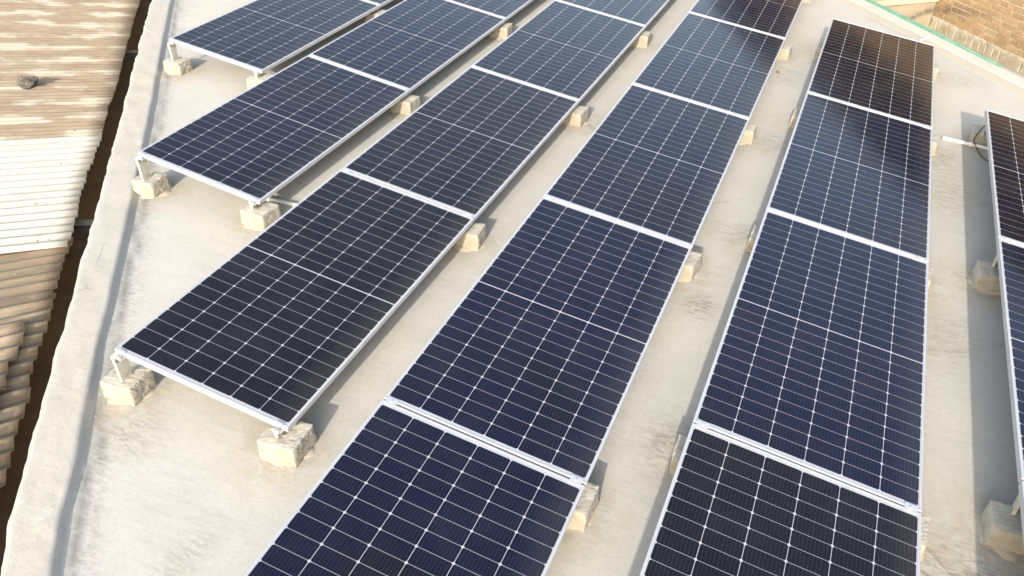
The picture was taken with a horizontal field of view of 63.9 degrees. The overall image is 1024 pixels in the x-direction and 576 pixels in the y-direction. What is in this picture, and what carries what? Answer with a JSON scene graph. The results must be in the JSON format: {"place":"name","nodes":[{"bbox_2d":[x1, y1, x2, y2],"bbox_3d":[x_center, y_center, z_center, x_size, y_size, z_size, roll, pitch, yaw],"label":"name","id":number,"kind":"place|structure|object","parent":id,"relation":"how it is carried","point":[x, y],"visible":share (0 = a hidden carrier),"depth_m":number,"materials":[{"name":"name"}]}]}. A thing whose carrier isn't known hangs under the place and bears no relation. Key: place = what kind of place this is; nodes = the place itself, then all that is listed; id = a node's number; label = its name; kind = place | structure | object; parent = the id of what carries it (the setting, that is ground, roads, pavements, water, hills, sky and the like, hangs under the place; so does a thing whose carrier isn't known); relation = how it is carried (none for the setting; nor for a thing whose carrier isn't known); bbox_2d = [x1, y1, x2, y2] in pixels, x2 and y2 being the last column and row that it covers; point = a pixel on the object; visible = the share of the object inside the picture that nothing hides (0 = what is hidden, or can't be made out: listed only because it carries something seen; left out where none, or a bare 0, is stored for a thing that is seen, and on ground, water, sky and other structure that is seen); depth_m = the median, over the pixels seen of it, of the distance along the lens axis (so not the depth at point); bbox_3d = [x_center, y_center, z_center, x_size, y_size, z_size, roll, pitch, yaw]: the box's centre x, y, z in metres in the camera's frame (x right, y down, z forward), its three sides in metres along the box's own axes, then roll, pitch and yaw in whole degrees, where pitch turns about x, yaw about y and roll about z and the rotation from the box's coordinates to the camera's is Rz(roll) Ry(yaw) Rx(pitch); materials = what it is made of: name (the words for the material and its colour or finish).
{"place":"outdoors","nodes":[
{"label":"outdoors","id":0,"kind":"place"},
{"label":"ground","id":1,"kind":"structure","parent":0,"visible":0},
{"bbox_2d":[0,0,151,575],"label":"shed","id":2,"kind":"structure","parent":1,"relation":"on","point":[59,123],"depth_m":8.33,"materials":[{"name":"grey"}]},
{"bbox_2d":[17,76,38,88],"bbox_3d":[-5.611,-2.388,9.501,0.247,0.141,0.137,-7,37,-11],"label":"stone","id":3,"kind":"object","parent":2,"relation":"on","point":[26,82],"visible":1,"depth_m":9.46,"materials":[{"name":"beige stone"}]},
{"bbox_2d":[1,0,1023,575],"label":"concrete building","id":4,"kind":"structure","parent":1,"relation":"on","point":[169,476],"depth_m":5.12,"materials":[{"name":"beige concrete"}]},
{"bbox_2d":[100,349,156,405],"bbox_3d":[-2.219,0.459,4.686,0.275,0.358,0.280,15,39,18],"label":"panel footing","id":5,"kind":"object","parent":4,"relation":"on","point":[124,381],"visible":0.99,"depth_m":4.68,"materials":[{"name":"paint"}]},
{"bbox_2d":[131,152,171,198],"bbox_3d":[-2.895,-0.941,6.553,0.279,0.375,0.277,26,43,30],"label":"panel footing","id":6,"kind":"object","parent":4,"relation":"on","point":[147,183],"visible":1,"depth_m":6.55,"materials":[{"name":"paint"}]},
{"bbox_2d":[163,39,192,75],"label":"panel footing","id":7,"kind":"object","parent":4,"relation":"on","point":[174,64],"visible":1,"depth_m":8.58,"materials":[{"name":"paint"}]},
{"bbox_2d":[246,68,272,88],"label":"panel footing","id":8,"kind":"object","parent":4,"relation":"on","point":[256,77],"visible":0.46,"depth_m":8.24,"materials":[{"name":"paint"}]},
{"bbox_2d":[169,0,379,73],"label":"solar panel","id":9,"kind":"object","parent":8,"relation":"on","point":[263,36],"visible":1,"depth_m":8.94,"materials":[{"name":"glass"}]},
{"bbox_2d":[240,197,280,230],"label":"panel footing","id":10,"kind":"object","parent":4,"relation":"on","point":[264,215],"visible":0.94,"depth_m":6.20,"materials":[{"name":"paint"}]},
{"bbox_2d":[138,55,408,204],"bbox_3d":[-1.956,-1.465,7.143,1.134,0.035,2.297,22,40,13],"label":"solar panel","id":11,"kind":"object","parent":10,"relation":"on","point":[265,140],"visible":1,"depth_m":6.96,"materials":[{"name":"glass"}]},
{"bbox_2d":[267,197,296,206],"bbox_3d":[-1.697,-0.651,6.467,0.850,0.034,0.036,14,38,17],"label":"conduit pipe","id":12,"kind":"object","parent":4,"relation":"on","point":[284,202],"visible":0.32,"depth_m":6.50,"materials":[{"name":"white plastic"}]},
{"bbox_2d":[257,421,316,467],"bbox_3d":[-1.212,0.787,4.381,0.316,0.219,0.265,15,39,18],"label":"panel footing","id":13,"kind":"object","parent":4,"relation":"on","point":[278,445],"visible":0.89,"depth_m":4.34,"materials":[{"name":"paint"}]},
{"bbox_2d":[115,169,473,431],"bbox_3d":[-1.243,-0.075,5.290,1.134,0.036,2.297,21,40,13],"label":"solar panel","id":14,"kind":"object","parent":13,"relation":"on","point":[286,316],"visible":0.99,"depth_m":5.06,"materials":[{"name":"glass"}]},
{"bbox_2d":[342,168,351,172],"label":"panel footing","id":15,"kind":"object","parent":4,"relation":"on","point":[346,170],"visible":0.02,"depth_m":6.25,"materials":[{"name":"paint"}]},
{"bbox_2d":[365,2,385,21],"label":"panel footing","id":16,"kind":"object","parent":4,"relation":"on","point":[375,13],"visible":0.4,"depth_m":9.93,"materials":[{"name":"paint"}]},
{"bbox_2d":[365,0,392,7],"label":"solar panel","id":17,"kind":"object","parent":16,"relation":"on","point":[382,2],"visible":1,"depth_m":9.99,"materials":[{"name":"glass"}]},
{"bbox_2d":[384,396,398,406],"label":"panel footing","id":18,"kind":"object","parent":4,"relation":"on","point":[391,401],"depth_m":4.26,"materials":[{"name":"paint"}]},
{"bbox_2d":[391,86,419,114],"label":"panel footing","id":19,"kind":"object","parent":4,"relation":"on","point":[408,104],"visible":0.75,"depth_m":7.88,"materials":[{"name":"paint"}]},
{"bbox_2d":[309,0,505,92],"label":"solar panel","id":20,"kind":"object","parent":19,"relation":"on","point":[411,45],"visible":1,"depth_m":8.71,"materials":[{"name":"glass"}]},
{"bbox_2d":[454,212,486,251],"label":"panel footing","id":21,"kind":"object","parent":4,"relation":"on","point":[472,237],"visible":0.65,"depth_m":6.02,"materials":[{"name":"paint"}]},
{"bbox_2d":[342,66,578,220],"bbox_3d":[-0.337,-1.326,7.011,1.134,0.035,2.297,21,40,13],"label":"solar panel","id":22,"kind":"object","parent":21,"relation":"on","point":[471,139],"visible":0.98,"depth_m":6.84,"materials":[{"name":"glass"}]},
{"bbox_2d":[489,16,512,39],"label":"panel footing","id":23,"kind":"object","parent":4,"relation":"on","point":[504,31],"visible":0.8,"depth_m":9.60,"materials":[{"name":"paint"}]},
{"bbox_2d":[448,0,533,20],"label":"solar panel","id":24,"kind":"object","parent":23,"relation":"on","point":[507,9],"visible":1,"depth_m":9.82,"materials":[{"name":"glass"}]},
{"bbox_2d":[545,194,554,199],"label":"panel footing","id":25,"kind":"object","parent":4,"relation":"on","point":[549,197],"visible":0.02,"depth_m":5.98,"materials":[{"name":"paint"}]},
{"bbox_2d":[561,97,588,126],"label":"panel footing","id":26,"kind":"object","parent":4,"relation":"on","point":[577,116],"visible":0.62,"depth_m":7.72,"materials":[{"name":"paint"}]},
{"bbox_2d":[472,0,645,102],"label":"solar panel","id":27,"kind":"object","parent":26,"relation":"on","point":[563,49],"visible":0.98,"depth_m":8.59,"materials":[{"name":"glass"}]},
{"bbox_2d":[567,474,598,531],"bbox_3d":[0.291,1.040,4.072,0.281,0.220,0.278,15,39,18],"label":"panel footing","id":28,"kind":"object","parent":4,"relation":"on","point":[587,507],"visible":0.5,"depth_m":4.03,"materials":[{"name":"paint"}]},
{"bbox_2d":[384,196,691,486],"bbox_3d":[0.293,0.158,5.021,1.134,0.036,2.297,21,40,13],"label":"solar panel","id":29,"kind":"object","parent":28,"relation":"on","point":[533,350],"visible":0.98,"depth_m":4.79,"materials":[{"name":"glass"}]},
{"bbox_2d":[630,23,650,47],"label":"panel footing","id":30,"kind":"object","parent":4,"relation":"on","point":[643,39],"visible":0.59,"depth_m":9.44,"materials":[{"name":"paint"}]},
{"bbox_2d":[562,0,669,27],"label":"solar panel","id":31,"kind":"object","parent":30,"relation":"on","point":[646,12],"visible":0.82,"depth_m":9.78,"materials":[{"name":"glass"}]},
{"bbox_2d":[669,419,708,476],"bbox_3d":[0.974,0.816,4.278,0.250,0.358,0.288,15,39,18],"label":"panel footing","id":32,"kind":"object","parent":4,"relation":"on","point":[679,447],"visible":0.28,"depth_m":4.29,"materials":[{"name":"paint"}]},
{"bbox_2d":[678,241,701,281],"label":"panel footing","id":33,"kind":"object","parent":4,"relation":"on","point":[691,269],"visible":0.41,"depth_m":5.74,"materials":[{"name":"paint"}]},
{"bbox_2d":[544,84,749,249],"bbox_3d":[1.194,-1.095,6.743,1.134,0.035,2.297,21,40,13],"label":"solar panel","id":34,"kind":"object","parent":33,"relation":"on","point":[654,162],"visible":0.97,"depth_m":6.57,"materials":[{"name":"glass"}]},
{"bbox_2d":[739,115,756,144],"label":"panel footing","id":35,"kind":"object","parent":4,"relation":"on","point":[749,136],"visible":0.48,"depth_m":7.47,"materials":[{"name":"paint"}]},
{"bbox_2d":[632,12,784,118],"bbox_3d":[2.095,-2.347,8.465,1.134,0.037,2.297,21,40,13],"label":"solar panel","id":36,"kind":"object","parent":35,"relation":"on","point":[714,63],"visible":0.98,"depth_m":8.32,"materials":[{"name":"glass"}]},
{"bbox_2d":[744,207,777,252],"bbox_3d":[1.856,-0.437,5.999,0.271,0.358,0.272,15,39,18],"label":"panel footing","id":37,"kind":"object","parent":4,"relation":"on","point":[749,245],"visible":0.27,"depth_m":6.02,"materials":[{"name":"paint"}]},
{"bbox_2d":[777,36,792,60],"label":"panel footing","id":38,"kind":"object","parent":4,"relation":"on","point":[785,52],"visible":0.49,"depth_m":9.16,"materials":[{"name":"paint"}]},
{"bbox_2d":[787,91,815,129],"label":"panel footing","id":39,"kind":"object","parent":4,"relation":"on","point":[793,120],"visible":0.3,"depth_m":7.73,"materials":[{"name":"paint"}]},
{"bbox_2d":[815,44,822,59],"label":"panel footing","id":40,"kind":"object","parent":4,"relation":"on","point":[818,52],"visible":0.21,"depth_m":9.18,"materials":[{"name":"paint"}]},
{"bbox_2d":[903,502,929,560],"bbox_3d":[1.898,1.146,3.963,0.270,0.225,0.275,15,39,18],"label":"panel footing","id":41,"kind":"object","parent":4,"relation":"on","point":[925,520],"visible":0.24,"depth_m":3.92,"materials":[{"name":"paint"}]},
{"bbox_2d":[639,423,921,575],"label":"solar panel","id":42,"kind":"object","parent":41,"relation":"on","point":[732,507],"visible":1,"depth_m":3.76,"materials":[{"name":"glass"}]},
{"bbox_2d":[692,209,928,512],"bbox_3d":[1.887,0.263,4.908,1.134,0.035,2.297,21,40,13],"label":"solar panel","id":43,"kind":"object","parent":41,"relation":"on","point":[819,364],"visible":0.96,"depth_m":4.67,"materials":[{"name":"glass"}]},
{"bbox_2d":[917,255,933,291],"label":"panel footing","id":44,"kind":"object","parent":4,"relation":"on","point":[931,269],"visible":0.23,"depth_m":5.63,"materials":[{"name":"paint"}]},
{"bbox_2d":[766,92,932,261],"bbox_3d":[2.795,-0.988,6.628,1.134,0.035,2.297,21,40,13],"label":"solar panel","id":45,"kind":"object","parent":44,"relation":"on","point":[859,173],"visible":0.97,"depth_m":6.45,"materials":[{"name":"glass"}]},
{"bbox_2d":[919,34,931,41],"bbox_3d":[4.846,-2.935,9.636,0.054,0.090,0.423,26,43,30],"label":"conduit pipe","id":46,"kind":"object","parent":4,"relation":"on","point":[925,38],"visible":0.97,"depth_m":9.67,"materials":[{"name":"white plastic"}]},
{"bbox_2d":[923,124,937,155],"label":"panel footing","id":47,"kind":"object","parent":4,"relation":"on","point":[934,142],"visible":0.24,"depth_m":7.33,"materials":[{"name":"paint"}]},
{"bbox_2d":[865,0,1001,67],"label":"green edging","id":48,"kind":"object","parent":4,"relation":"attached to","point":[905,18],"visible":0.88,"depth_m":9.96,"materials":[{"name":"plastic"}]},
{"bbox_2d":[934,62,938,79],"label":"panel footing","id":49,"kind":"object","parent":4,"relation":"on","point":[936,67],"visible":0.27,"depth_m":8.75,"materials":[{"name":"paint"}]},
{"bbox_2d":[806,18,934,127],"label":"solar panel","id":50,"kind":"object","parent":49,"relation":"on","point":[882,72],"visible":0.98,"depth_m":8.20,"materials":[{"name":"glass"}]},
{"bbox_2d":[942,136,987,149],"bbox_3d":[4.392,-1.241,7.416,0.938,0.042,0.042,21,41,25],"label":"conduit pipe","id":51,"kind":"object","parent":4,"relation":"on","point":[970,144],"visible":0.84,"depth_m":7.52,"materials":[{"name":"white plastic"}]},
{"bbox_2d":[968,124,986,149],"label":"panel footing","id":52,"kind":"object","parent":4,"relation":"on","point":[981,137],"visible":0.48,"depth_m":7.49,"materials":[{"name":"paint"}]},
{"bbox_2d":[984,109,1023,245],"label":"solar panel","id":53,"kind":"object","parent":52,"relation":"on","point":[1005,139],"visible":0.95,"depth_m":6.39,"materials":[{"name":"glass"}]},
{"bbox_2d":[973,125,988,160],"bbox_3d":[4.189,-1.279,7.213,0.057,0.297,0.410,-2,37,-5],"label":"black cable","id":54,"kind":"object","parent":4,"relation":"on","point":[975,144],"visible":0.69,"depth_m":7.33,"materials":[{"name":"black plastic"}]},
{"bbox_2d":[966,236,1011,295],"bbox_3d":[3.340,-0.172,5.661,0.282,0.373,0.251,15,39,18],"label":"panel footing","id":55,"kind":"object","parent":4,"relation":"on","point":[983,277],"visible":0.73,"depth_m":5.68,"materials":[{"name":"paint"}]},
{"bbox_2d":[976,494,1023,560],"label":"panel footing","id":56,"kind":"object","parent":4,"relation":"on","point":[999,527],"visible":0.98,"depth_m":3.97,"materials":[{"name":"paint"}]},
{"bbox_2d":[996,238,1023,482],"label":"solar panel","id":57,"kind":"object","parent":56,"relation":"on","point":[1010,256],"visible":1,"depth_m":4.82,"materials":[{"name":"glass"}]},
{"bbox_2d":[1018,481,1023,543],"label":"solar panel","id":58,"kind":"object","parent":56,"relation":"on","point":[1021,490],"visible":1,"depth_m":3.79,"materials":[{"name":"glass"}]},
{"bbox_2d":[993,61,1023,78],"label":"pale edging","id":59,"kind":"object","parent":4,"relation":"attached to","point":[1012,72],"visible":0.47,"depth_m":8.97,"materials":[{"name":"plastic"}]},
{"bbox_2d":[873,0,938,26],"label":"alley wall","id":60,"kind":"structure","parent":1,"relation":"on","point":[920,11],"depth_m":12.41,"materials":[{"name":"paint"}]},
{"bbox_2d":[928,0,1023,75],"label":"brick building","id":61,"kind":"structure","parent":1,"relation":"on","point":[992,30],"depth_m":11.67,"materials":[{"name":"brown brick"}]},
{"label":"panel footing","id":62,"kind":"object","parent":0,"visible":0},
{"bbox_2d":[243,399,584,575],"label":"solar panel","id":63,"kind":"object","parent":62,"relation":"on","point":[396,490],"visible":1,"depth_m":3.79,"materials":[{"name":"glass"}]},
{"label":"panel footing","id":64,"kind":"object","parent":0,"visible":0},
{"bbox_2d":[689,0,802,39],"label":"solar panel","id":65,"kind":"object","parent":64,"relation":"on","point":[774,17],"visible":0.9,"depth_m":9.67,"materials":[{"name":"glass"}]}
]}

